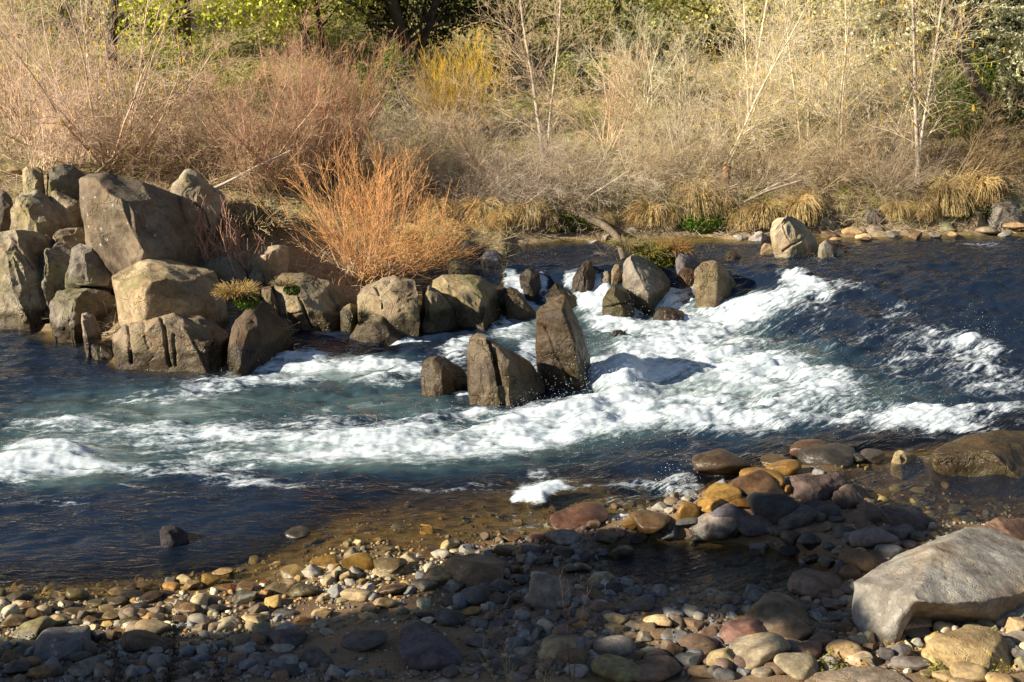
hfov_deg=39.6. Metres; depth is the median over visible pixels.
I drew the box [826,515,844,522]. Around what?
stone
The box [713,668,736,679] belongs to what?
stone
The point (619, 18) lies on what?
evergreen tree
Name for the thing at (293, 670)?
stone
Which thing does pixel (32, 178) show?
rock
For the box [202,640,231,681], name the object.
dead weed
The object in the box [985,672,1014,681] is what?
stone
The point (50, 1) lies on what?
evergreen tree
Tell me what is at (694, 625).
stone
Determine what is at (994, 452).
boulder
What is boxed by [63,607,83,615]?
stone
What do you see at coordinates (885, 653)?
stone
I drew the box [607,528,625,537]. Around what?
stone
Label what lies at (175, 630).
dead weed
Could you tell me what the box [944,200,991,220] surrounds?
moss hummock
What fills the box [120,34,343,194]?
bare shrub
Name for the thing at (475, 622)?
stone
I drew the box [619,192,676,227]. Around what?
straw tussock
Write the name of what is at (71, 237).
rock
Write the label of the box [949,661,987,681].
stone
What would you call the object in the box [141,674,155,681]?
stone
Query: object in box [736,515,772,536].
stone
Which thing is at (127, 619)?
stone
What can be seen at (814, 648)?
stone
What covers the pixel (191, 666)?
stone
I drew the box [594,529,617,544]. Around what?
stone
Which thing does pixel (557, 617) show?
stone
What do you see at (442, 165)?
bare shrub
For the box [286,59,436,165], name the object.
bare shrub
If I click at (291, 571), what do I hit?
stone
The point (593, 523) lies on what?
stone
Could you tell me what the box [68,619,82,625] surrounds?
stone
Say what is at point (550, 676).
grass stalk
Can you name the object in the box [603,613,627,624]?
stone
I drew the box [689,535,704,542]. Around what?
stone
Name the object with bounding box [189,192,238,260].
willow shrub
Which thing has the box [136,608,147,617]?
stone
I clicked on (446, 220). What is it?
straw tussock
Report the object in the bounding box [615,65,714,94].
green bush
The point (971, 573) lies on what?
boulder
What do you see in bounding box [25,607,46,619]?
stone
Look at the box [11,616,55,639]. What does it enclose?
stone
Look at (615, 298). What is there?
boulder
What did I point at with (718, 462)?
stone
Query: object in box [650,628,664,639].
stone
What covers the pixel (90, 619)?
stone
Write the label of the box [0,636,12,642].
stone
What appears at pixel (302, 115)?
bare shrub
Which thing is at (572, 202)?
straw tussock
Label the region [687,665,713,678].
stone
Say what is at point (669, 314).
rock
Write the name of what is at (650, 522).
stone
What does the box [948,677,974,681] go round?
stone
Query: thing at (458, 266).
rock
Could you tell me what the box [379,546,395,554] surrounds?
stone
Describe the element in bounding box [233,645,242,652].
stone
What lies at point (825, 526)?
stone
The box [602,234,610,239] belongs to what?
stone
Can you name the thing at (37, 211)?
boulder
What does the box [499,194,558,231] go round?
straw tussock
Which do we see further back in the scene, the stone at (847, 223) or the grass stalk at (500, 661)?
the stone at (847, 223)
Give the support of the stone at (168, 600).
on the ground at (432, 498)
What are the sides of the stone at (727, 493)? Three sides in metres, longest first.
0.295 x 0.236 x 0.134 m
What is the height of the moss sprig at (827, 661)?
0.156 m
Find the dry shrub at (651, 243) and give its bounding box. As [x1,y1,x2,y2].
[591,226,719,266]
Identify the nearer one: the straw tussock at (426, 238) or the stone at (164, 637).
the stone at (164, 637)
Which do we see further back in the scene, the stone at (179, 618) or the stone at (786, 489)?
the stone at (786, 489)
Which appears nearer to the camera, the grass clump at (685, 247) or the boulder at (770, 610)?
the boulder at (770, 610)
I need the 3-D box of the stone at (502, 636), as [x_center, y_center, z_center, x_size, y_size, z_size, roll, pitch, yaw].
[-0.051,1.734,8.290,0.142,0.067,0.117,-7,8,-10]
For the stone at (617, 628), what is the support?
on the ground at (432, 498)
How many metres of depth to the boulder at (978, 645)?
7.82 m
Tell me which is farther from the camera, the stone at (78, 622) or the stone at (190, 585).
the stone at (190, 585)
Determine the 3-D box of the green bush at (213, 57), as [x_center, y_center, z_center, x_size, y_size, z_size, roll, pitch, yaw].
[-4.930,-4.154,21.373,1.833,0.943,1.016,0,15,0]
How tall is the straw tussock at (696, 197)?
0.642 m
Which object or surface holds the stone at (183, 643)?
on the ground at (432, 498)
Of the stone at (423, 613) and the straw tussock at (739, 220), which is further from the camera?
the straw tussock at (739, 220)
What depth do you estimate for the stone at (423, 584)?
9.15 m
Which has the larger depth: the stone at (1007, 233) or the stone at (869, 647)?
the stone at (1007, 233)
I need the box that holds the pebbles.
[0,464,1023,681]
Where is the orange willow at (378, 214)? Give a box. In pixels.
[254,115,495,287]
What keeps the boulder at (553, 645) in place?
on the ground at (432, 498)
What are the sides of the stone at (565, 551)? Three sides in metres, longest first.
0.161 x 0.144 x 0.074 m
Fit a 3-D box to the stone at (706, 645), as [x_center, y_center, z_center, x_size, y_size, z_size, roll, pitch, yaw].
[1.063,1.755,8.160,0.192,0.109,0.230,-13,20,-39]
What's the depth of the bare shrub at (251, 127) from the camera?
18.21 m
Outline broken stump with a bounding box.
[720,164,731,191]
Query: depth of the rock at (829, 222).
19.22 m
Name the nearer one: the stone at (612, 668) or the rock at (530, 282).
the stone at (612, 668)
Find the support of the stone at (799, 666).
on the ground at (432, 498)
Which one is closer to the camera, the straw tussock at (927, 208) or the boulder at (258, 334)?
the boulder at (258, 334)
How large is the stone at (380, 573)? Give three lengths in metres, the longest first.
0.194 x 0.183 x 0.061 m
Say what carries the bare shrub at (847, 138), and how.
on the ground at (432, 498)
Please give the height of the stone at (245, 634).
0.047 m
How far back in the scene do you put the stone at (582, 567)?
9.42 m
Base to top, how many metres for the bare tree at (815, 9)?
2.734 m
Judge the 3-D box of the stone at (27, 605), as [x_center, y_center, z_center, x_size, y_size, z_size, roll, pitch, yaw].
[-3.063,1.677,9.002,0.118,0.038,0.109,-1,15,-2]
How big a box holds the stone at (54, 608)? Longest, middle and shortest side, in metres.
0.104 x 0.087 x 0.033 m
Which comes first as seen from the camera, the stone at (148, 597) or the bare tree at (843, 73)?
the stone at (148, 597)
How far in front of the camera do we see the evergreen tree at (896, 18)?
26.94 m
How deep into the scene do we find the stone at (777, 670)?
7.80 m
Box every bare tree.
[0,0,65,70]
[39,0,143,71]
[448,0,625,175]
[692,0,868,181]
[696,0,832,126]
[715,0,875,155]
[747,0,827,99]
[759,0,912,173]
[799,0,1009,187]
[833,1,906,108]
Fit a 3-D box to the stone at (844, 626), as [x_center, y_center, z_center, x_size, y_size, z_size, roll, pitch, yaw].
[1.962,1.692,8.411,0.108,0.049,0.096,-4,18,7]
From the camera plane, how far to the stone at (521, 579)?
9.25 m
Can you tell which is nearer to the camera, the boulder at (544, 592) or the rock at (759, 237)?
the boulder at (544, 592)
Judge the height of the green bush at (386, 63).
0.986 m
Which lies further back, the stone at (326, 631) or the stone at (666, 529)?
the stone at (666, 529)
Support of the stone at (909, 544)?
on the ground at (432, 498)
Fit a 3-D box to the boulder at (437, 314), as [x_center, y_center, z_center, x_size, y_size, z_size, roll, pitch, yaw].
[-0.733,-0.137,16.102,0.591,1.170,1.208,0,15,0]
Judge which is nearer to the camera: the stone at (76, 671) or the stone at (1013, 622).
the stone at (76, 671)
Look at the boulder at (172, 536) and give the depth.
10.00 m
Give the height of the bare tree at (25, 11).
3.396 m
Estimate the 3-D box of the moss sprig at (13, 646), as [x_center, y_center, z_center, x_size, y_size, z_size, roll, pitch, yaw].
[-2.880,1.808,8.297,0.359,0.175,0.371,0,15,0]
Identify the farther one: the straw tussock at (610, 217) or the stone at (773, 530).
the straw tussock at (610, 217)
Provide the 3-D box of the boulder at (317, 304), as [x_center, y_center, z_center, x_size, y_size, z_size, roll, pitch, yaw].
[-2.322,-0.217,16.303,0.969,1.236,1.324,0,15,0]
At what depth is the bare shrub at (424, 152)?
19.59 m
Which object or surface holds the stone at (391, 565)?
on the ground at (432, 498)
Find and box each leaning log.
[553,204,625,258]
[885,173,956,231]
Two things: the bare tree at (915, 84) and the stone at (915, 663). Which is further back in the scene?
the bare tree at (915, 84)
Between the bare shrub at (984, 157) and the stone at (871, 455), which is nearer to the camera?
the stone at (871, 455)
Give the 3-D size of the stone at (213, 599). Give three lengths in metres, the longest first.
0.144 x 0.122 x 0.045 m
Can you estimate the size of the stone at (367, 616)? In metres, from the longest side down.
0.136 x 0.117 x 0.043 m
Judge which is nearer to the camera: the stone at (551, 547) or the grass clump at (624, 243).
the stone at (551, 547)
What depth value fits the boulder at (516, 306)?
16.16 m
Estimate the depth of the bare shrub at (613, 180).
19.12 m
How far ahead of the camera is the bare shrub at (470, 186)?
19.62 m
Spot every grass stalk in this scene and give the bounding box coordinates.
[479,629,518,681]
[534,653,554,681]
[550,564,591,679]
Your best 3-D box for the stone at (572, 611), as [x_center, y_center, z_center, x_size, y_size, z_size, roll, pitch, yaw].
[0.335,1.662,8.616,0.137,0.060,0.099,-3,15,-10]
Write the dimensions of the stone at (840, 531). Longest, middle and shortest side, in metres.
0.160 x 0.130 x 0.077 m
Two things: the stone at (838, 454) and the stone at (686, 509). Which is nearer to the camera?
the stone at (686, 509)
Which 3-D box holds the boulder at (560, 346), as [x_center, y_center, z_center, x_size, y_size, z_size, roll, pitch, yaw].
[0.501,0.237,13.808,0.556,1.471,0.723,0,15,0]
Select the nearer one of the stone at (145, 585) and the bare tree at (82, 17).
the stone at (145, 585)
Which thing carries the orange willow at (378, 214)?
on the ground at (432, 498)
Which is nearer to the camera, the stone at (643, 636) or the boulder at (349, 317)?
the stone at (643, 636)
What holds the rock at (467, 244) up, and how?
on the ground at (432, 498)
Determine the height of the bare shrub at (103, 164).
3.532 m
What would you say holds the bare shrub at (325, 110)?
on the ground at (432, 498)
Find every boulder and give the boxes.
[0,230,53,334]
[10,190,72,240]
[33,626,91,661]
[46,163,85,223]
[49,288,116,345]
[65,243,111,288]
[79,172,208,295]
[112,258,228,328]
[112,313,228,376]
[160,525,188,564]
[170,169,227,236]
[227,302,293,377]
[251,245,289,286]
[270,272,346,331]
[340,303,357,331]
[350,314,404,344]
[357,276,420,336]
[420,286,456,333]
[420,356,466,396]
[432,274,502,330]
[444,554,505,587]
[467,333,544,406]
[503,287,535,320]
[528,573,573,610]
[535,294,590,389]
[537,634,586,659]
[572,260,595,292]
[602,285,635,316]
[622,255,670,314]
[694,260,735,307]
[741,592,810,630]
[770,215,818,257]
[787,568,842,599]
[789,472,846,501]
[852,527,1023,642]
[926,626,1011,671]
[931,430,1023,497]
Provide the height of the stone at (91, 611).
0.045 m
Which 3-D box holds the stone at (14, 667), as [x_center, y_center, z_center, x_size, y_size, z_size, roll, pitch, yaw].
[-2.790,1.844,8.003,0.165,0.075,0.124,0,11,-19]
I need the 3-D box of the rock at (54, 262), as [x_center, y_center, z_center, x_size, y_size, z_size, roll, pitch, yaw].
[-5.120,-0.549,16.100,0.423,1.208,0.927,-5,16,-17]
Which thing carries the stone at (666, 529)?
on the ground at (432, 498)
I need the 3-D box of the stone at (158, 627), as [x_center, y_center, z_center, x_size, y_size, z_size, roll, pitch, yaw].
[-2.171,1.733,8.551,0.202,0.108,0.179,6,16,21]
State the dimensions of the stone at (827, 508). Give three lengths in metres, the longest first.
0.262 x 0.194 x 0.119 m
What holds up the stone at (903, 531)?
on the ground at (432, 498)
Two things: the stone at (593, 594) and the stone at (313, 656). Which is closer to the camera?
the stone at (313, 656)
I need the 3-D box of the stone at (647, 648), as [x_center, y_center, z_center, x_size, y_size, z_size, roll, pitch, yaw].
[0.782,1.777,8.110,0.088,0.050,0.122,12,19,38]
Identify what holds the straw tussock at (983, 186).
on the ground at (432, 498)
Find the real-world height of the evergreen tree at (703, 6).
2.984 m
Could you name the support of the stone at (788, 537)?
on the ground at (432, 498)
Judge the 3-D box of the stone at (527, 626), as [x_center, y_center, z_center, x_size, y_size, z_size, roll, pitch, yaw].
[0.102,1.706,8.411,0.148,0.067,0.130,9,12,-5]
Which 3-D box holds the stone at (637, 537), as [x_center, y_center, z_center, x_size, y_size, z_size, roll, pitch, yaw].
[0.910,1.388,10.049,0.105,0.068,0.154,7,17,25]
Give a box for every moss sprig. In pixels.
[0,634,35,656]
[807,645,851,671]
[922,659,949,681]
[987,652,1020,681]
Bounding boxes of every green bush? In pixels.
[124,32,243,95]
[182,55,278,111]
[346,42,413,105]
[547,50,638,96]
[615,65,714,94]
[896,42,1017,136]
[962,95,1023,152]
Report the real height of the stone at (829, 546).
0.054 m
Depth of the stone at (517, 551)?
9.70 m
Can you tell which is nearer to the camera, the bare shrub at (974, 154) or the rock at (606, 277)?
the rock at (606, 277)
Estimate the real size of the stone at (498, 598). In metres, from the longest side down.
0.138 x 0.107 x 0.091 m
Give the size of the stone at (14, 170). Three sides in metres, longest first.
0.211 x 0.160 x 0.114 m
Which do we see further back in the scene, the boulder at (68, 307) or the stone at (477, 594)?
the boulder at (68, 307)
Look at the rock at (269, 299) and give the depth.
15.61 m
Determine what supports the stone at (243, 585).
on the ground at (432, 498)
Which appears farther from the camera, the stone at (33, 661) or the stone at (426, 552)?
the stone at (426, 552)
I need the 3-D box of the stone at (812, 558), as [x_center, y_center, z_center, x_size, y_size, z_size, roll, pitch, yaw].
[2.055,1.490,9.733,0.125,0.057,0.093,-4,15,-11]
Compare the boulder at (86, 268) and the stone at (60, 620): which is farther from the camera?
the boulder at (86, 268)
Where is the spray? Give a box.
[20,226,1019,492]
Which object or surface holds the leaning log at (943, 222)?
on the ground at (432, 498)
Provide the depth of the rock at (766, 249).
17.96 m
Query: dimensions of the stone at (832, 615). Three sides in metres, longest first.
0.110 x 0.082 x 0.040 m
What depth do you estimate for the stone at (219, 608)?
8.91 m
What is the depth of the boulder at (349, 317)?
15.62 m
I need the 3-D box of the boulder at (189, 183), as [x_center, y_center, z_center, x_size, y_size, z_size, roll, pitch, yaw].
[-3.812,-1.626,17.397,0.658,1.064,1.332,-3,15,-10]
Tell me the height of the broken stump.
0.383 m
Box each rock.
[0,190,12,231]
[22,166,45,194]
[39,242,70,322]
[49,190,83,227]
[53,227,85,248]
[81,313,113,363]
[187,198,212,257]
[191,256,194,265]
[195,257,247,300]
[217,616,241,631]
[248,272,263,301]
[261,286,277,313]
[446,258,475,274]
[458,240,483,263]
[480,250,501,265]
[519,268,540,301]
[546,282,577,307]
[582,187,601,202]
[601,271,610,283]
[611,264,621,284]
[611,330,625,336]
[653,307,683,320]
[675,252,699,273]
[677,267,693,287]
[725,251,740,260]
[736,235,746,241]
[748,231,766,242]
[760,243,773,254]
[804,666,910,681]
[813,205,832,217]
[817,217,834,233]
[818,240,833,258]
[832,484,872,508]
[834,248,843,255]
[843,502,881,524]
[860,206,885,226]
[881,503,934,531]
[891,450,919,465]
[970,206,986,228]
[983,517,1023,540]
[986,200,1023,229]
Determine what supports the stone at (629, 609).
on the ground at (432, 498)
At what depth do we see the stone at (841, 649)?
8.00 m
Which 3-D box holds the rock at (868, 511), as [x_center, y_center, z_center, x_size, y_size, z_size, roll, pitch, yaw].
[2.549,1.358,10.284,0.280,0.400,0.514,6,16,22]
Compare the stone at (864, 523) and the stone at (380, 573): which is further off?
the stone at (864, 523)
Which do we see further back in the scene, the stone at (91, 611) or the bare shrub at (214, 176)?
the bare shrub at (214, 176)
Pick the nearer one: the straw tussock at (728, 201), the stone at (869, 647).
the stone at (869, 647)
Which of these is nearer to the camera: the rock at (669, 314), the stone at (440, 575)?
the stone at (440, 575)
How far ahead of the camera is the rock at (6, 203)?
16.79 m
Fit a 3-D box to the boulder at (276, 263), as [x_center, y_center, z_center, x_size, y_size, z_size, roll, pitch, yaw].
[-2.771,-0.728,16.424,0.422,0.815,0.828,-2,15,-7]
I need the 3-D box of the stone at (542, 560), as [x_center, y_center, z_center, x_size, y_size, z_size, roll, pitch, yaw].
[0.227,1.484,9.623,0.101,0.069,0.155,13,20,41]
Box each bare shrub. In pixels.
[0,0,115,117]
[0,0,162,146]
[0,0,265,172]
[0,9,126,191]
[0,59,158,167]
[48,65,243,179]
[56,22,286,190]
[111,78,309,207]
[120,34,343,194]
[120,63,309,174]
[154,24,360,192]
[166,84,375,197]
[179,0,415,192]
[230,84,433,204]
[235,16,414,180]
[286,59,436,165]
[313,92,476,189]
[353,106,534,202]
[372,68,503,201]
[373,47,527,147]
[380,105,555,228]
[418,66,591,203]
[421,115,620,243]
[456,113,599,200]
[481,100,694,230]
[484,110,642,203]
[523,103,708,220]
[525,14,672,146]
[544,80,741,189]
[565,14,755,143]
[567,0,724,110]
[609,52,753,184]
[611,120,726,222]
[644,108,773,221]
[684,122,833,207]
[689,83,866,189]
[735,107,896,215]
[754,9,903,117]
[772,95,943,185]
[803,116,971,208]
[805,20,990,166]
[836,75,1023,217]
[922,114,1023,178]
[956,115,1023,178]
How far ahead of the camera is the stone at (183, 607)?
8.88 m
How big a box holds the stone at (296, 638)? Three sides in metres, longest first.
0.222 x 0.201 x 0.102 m
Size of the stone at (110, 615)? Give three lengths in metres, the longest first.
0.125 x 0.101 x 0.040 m
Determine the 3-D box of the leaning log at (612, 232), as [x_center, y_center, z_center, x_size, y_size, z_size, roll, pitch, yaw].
[1.088,-1.438,18.597,0.344,0.417,2.213,-6,16,-22]
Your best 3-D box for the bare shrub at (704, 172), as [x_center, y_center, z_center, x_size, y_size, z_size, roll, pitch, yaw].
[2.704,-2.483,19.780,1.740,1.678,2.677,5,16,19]
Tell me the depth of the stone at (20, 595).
9.10 m
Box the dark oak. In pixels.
[337,0,519,78]
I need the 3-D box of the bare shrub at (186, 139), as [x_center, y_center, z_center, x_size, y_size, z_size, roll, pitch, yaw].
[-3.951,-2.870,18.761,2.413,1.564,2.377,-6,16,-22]
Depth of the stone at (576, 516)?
10.26 m
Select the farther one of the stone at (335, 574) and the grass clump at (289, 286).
the grass clump at (289, 286)
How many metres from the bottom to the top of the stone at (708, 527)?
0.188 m
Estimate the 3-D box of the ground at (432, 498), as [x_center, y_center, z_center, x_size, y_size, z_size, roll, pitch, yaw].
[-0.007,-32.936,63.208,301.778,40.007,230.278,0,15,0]
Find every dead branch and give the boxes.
[214,150,290,187]
[735,179,800,206]
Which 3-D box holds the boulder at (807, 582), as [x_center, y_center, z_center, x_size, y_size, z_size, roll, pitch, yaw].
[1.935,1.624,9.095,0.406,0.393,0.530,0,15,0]
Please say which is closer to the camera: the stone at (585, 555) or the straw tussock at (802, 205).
the stone at (585, 555)
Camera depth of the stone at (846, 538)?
9.68 m
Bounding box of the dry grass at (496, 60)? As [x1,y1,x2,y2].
[0,0,1023,268]
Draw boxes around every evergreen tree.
[0,0,105,39]
[0,0,161,37]
[89,0,336,61]
[157,0,416,62]
[380,0,631,66]
[526,0,728,63]
[593,0,841,52]
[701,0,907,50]
[808,0,988,43]
[885,0,1023,102]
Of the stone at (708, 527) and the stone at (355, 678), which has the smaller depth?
the stone at (355, 678)
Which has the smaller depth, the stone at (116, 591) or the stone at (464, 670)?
the stone at (464, 670)
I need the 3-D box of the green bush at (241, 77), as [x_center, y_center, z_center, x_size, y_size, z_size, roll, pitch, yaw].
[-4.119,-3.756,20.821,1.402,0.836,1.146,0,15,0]
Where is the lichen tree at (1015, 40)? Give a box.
[840,0,1023,151]
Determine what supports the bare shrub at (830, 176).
on the ground at (432, 498)
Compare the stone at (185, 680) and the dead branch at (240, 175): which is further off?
the dead branch at (240, 175)
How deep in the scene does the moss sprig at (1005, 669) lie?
7.75 m
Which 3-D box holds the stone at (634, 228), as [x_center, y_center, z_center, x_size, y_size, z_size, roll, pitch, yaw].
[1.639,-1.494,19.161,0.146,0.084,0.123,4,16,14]
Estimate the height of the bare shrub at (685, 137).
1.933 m
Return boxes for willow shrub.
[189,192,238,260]
[194,201,278,277]
[197,222,220,255]
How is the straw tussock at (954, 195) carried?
on the ground at (432, 498)
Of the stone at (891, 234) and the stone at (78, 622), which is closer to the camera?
the stone at (78, 622)
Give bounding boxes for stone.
[0,614,27,626]
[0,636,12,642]
[1,649,22,663]
[1,660,30,674]
[6,166,21,175]
[6,591,33,603]
[10,639,30,646]
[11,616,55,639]
[19,601,36,609]
[24,656,41,667]
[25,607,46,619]
[26,664,58,679]
[49,615,68,626]
[50,605,59,612]
[62,600,74,607]
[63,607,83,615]
[65,588,89,598]
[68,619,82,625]
[68,665,92,676]
[69,651,92,662]
[76,654,111,673]
[82,615,97,623]
[84,608,95,614]
[87,599,103,606]
[91,630,104,642]
[99,604,116,611]
[102,610,119,619]
[103,630,121,640]
[108,586,125,595]
[108,596,127,605]
[118,590,143,599]
[119,616,138,625]
[121,629,165,652]
[124,583,139,589]
[129,603,148,608]
[134,619,172,635]
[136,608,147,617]
[136,657,148,666]
[137,581,153,590]
[137,590,162,603]
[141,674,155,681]
[151,612,169,621]
[161,590,175,596]
[161,632,175,640]
[163,598,175,603]
[172,615,186,622]
[174,600,199,614]
[175,678,191,681]
[176,641,189,648]
[182,661,202,672]
[183,580,200,590]
[188,638,199,644]
[191,623,209,630]
[201,573,220,586]
[208,594,219,604]
[208,604,226,611]
[209,632,225,639]
[209,640,227,648]
[212,567,233,575]
[221,584,236,590]
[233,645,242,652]
[234,590,258,604]
[235,580,254,590]
[240,632,250,635]
[241,613,269,622]
[249,631,268,645]
[253,656,266,665]
[256,589,273,598]
[259,579,270,585]
[263,653,283,664]
[265,582,292,593]
[269,629,307,648]
[273,608,296,617]
[278,578,297,585]
[279,564,305,578]
[279,663,301,676]
[285,526,310,539]
[288,583,317,597]
[293,616,315,624]
[298,646,334,666]
[308,576,320,582]
[311,554,340,568]
[311,608,333,618]
[315,593,330,600]
[319,628,335,635]
[322,570,338,582]
[338,571,354,582]
[339,552,374,572]
[340,587,370,601]
[341,630,386,651]
[344,675,368,681]
[356,578,372,585]
[358,612,377,619]
[360,602,379,613]
[373,557,407,573]
[373,597,396,607]
[375,568,402,576]
[378,582,407,594]
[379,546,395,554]
[398,632,462,670]
[399,619,442,639]
[411,578,438,591]
[415,608,435,618]
[417,546,439,556]
[422,565,452,585]
[433,678,450,681]
[435,607,464,626]
[441,597,453,607]
[442,579,464,592]
[459,668,472,674]
[461,584,489,604]
[463,607,481,615]
[464,633,488,646]
[466,651,486,662]
[469,617,488,627]
[488,578,510,591]
[488,592,507,604]
[488,617,508,626]
[492,631,515,641]
[492,657,526,675]
[493,544,517,555]
[502,534,520,541]
[502,610,514,618]
[506,671,529,681]
[508,594,520,601]
[510,565,520,574]
[511,548,523,555]
[511,603,531,610]
[513,574,529,584]
[513,646,534,655]
[518,622,541,633]
[520,544,544,553]
[528,532,544,540]
[530,610,545,620]
[534,556,553,565]
[543,529,581,545]
[545,544,555,551]
[545,614,561,621]
[550,502,608,530]
[552,544,573,557]
[557,599,570,608]
[557,648,588,664]
[559,608,576,617]
[563,563,578,572]
[572,590,583,597]
[572,620,588,627]
[573,563,591,571]
[574,548,595,562]
[583,630,597,637]
[584,571,614,586]
[586,519,600,528]
[587,589,606,599]
[589,600,618,612]
[590,654,640,681]
[592,621,606,627]
[593,635,635,656]
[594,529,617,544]
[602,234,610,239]
[602,629,613,634]
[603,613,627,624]
[604,623,626,633]
[606,582,629,593]
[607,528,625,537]
[607,544,634,560]
[621,517,636,529]
[623,231,634,234]
[623,605,635,612]
[623,631,636,639]
[624,620,641,627]
[627,650,645,661]
[628,227,638,231]
[629,510,670,533]
[631,531,649,543]
[633,654,681,681]
[636,631,652,641]
[637,622,657,632]
[640,646,654,650]
[643,614,671,626]
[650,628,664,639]
[659,525,671,533]
[663,607,683,616]
[666,642,683,657]
[674,516,698,526]
[674,652,702,667]
[676,502,699,519]
[677,633,716,655]
[681,605,701,616]
[684,618,705,631]
[687,513,736,540]
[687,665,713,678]
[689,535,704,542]
[692,448,750,475]
[696,497,725,513]
[700,483,741,502]
[700,626,718,636]
[706,648,734,667]
[709,503,744,518]
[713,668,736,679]
[719,618,767,642]
[729,632,790,669]
[730,495,749,507]
[731,469,785,495]
[732,530,741,538]
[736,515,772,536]
[739,467,784,486]
[746,492,798,524]
[751,666,772,677]
[760,454,787,466]
[764,662,785,674]
[765,459,801,475]
[767,525,783,536]
[768,621,811,640]
[774,653,818,680]
[777,505,817,529]
[778,529,800,544]
[778,545,799,555]
[781,485,791,494]
[784,637,801,643]
[787,640,821,657]
[790,439,827,456]
[795,443,855,466]
[796,531,821,550]
[803,553,818,563]
[804,500,839,515]
[805,220,825,231]
[808,633,832,647]
[813,521,831,532]
[817,556,836,568]
[817,589,832,598]
[822,231,836,238]
[822,541,835,550]
[822,597,845,609]
[825,639,863,659]
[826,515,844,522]
[826,611,843,620]
[830,237,841,240]
[831,547,845,553]
[834,526,855,538]
[834,621,852,632]
[837,587,853,594]
[838,565,860,580]
[839,219,851,227]
[839,547,877,573]
[841,227,864,235]
[842,535,849,544]
[845,651,872,664]
[848,635,868,645]
[849,526,898,547]
[853,453,865,463]
[855,233,872,239]
[858,520,879,529]
[860,448,884,463]
[861,237,870,240]
[862,643,879,651]
[867,224,883,232]
[874,544,902,557]
[877,647,894,660]
[879,523,913,539]
[885,231,899,237]
[888,643,911,655]
[890,656,929,670]
[891,541,901,546]
[900,540,917,548]
[904,627,930,638]
[905,618,932,628]
[908,232,921,239]
[911,530,925,541]
[912,638,922,647]
[919,669,933,677]
[921,647,938,666]
[929,234,941,238]
[932,620,957,624]
[932,670,952,681]
[947,232,958,236]
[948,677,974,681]
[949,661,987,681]
[950,152,965,158]
[975,226,999,233]
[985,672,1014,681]
[993,611,1023,626]
[998,230,1012,237]
[1002,222,1023,229]
[1003,615,1023,631]
[1003,630,1023,643]
[1011,648,1023,659]
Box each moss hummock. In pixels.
[537,209,578,233]
[559,213,601,233]
[671,210,729,233]
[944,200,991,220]
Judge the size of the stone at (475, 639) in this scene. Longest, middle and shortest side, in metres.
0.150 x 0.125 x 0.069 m
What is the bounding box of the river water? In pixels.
[0,230,1023,601]
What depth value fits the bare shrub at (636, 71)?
21.50 m
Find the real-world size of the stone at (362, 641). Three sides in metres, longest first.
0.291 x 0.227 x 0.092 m
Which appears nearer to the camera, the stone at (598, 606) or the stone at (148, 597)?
the stone at (598, 606)
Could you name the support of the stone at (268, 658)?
on the ground at (432, 498)
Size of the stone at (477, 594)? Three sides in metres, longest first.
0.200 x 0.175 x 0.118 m
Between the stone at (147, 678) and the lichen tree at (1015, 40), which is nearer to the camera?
the stone at (147, 678)
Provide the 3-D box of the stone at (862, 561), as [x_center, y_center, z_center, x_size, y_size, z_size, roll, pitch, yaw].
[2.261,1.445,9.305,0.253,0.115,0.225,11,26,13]
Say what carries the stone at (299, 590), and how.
on the ground at (432, 498)
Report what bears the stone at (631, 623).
on the ground at (432, 498)
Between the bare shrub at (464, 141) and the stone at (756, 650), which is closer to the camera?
the stone at (756, 650)
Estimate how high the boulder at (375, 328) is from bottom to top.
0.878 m
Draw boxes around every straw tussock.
[392,211,460,264]
[415,193,458,223]
[419,211,467,233]
[427,219,470,250]
[449,191,505,227]
[479,205,518,229]
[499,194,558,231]
[536,207,562,231]
[555,188,597,217]
[585,206,618,228]
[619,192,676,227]
[653,205,684,228]
[667,169,735,220]
[704,190,744,217]
[719,203,761,230]
[731,187,794,228]
[775,188,828,225]
[791,184,825,202]
[878,195,916,221]
[908,196,941,220]
[921,164,978,216]
[947,164,1011,206]
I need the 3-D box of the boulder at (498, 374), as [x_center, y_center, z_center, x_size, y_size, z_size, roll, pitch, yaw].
[-0.051,0.481,13.365,0.748,1.217,0.843,0,15,0]
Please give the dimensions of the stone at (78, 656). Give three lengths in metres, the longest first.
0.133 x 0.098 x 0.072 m
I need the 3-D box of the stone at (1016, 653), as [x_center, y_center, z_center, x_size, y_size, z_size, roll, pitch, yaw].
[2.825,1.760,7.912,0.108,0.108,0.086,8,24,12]
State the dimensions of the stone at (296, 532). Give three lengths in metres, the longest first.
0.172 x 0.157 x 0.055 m
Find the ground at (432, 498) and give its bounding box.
[0,0,1023,681]
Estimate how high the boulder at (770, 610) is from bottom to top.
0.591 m
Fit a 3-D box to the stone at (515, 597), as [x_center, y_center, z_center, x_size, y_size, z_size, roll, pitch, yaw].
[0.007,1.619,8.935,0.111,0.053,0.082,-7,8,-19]
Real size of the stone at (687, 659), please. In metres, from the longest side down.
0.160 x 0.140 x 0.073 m
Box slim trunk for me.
[106,0,118,69]
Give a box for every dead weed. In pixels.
[104,634,129,681]
[158,652,177,681]
[160,609,184,681]
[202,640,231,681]
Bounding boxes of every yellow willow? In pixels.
[387,23,516,144]
[400,49,483,139]
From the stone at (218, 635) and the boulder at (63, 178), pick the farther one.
the boulder at (63, 178)
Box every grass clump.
[210,279,262,309]
[211,193,304,237]
[270,274,301,295]
[606,234,646,250]
[625,234,676,267]
[651,233,697,258]
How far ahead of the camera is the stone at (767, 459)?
11.57 m
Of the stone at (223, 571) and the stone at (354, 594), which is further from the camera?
the stone at (223, 571)
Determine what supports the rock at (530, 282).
on the ground at (432, 498)

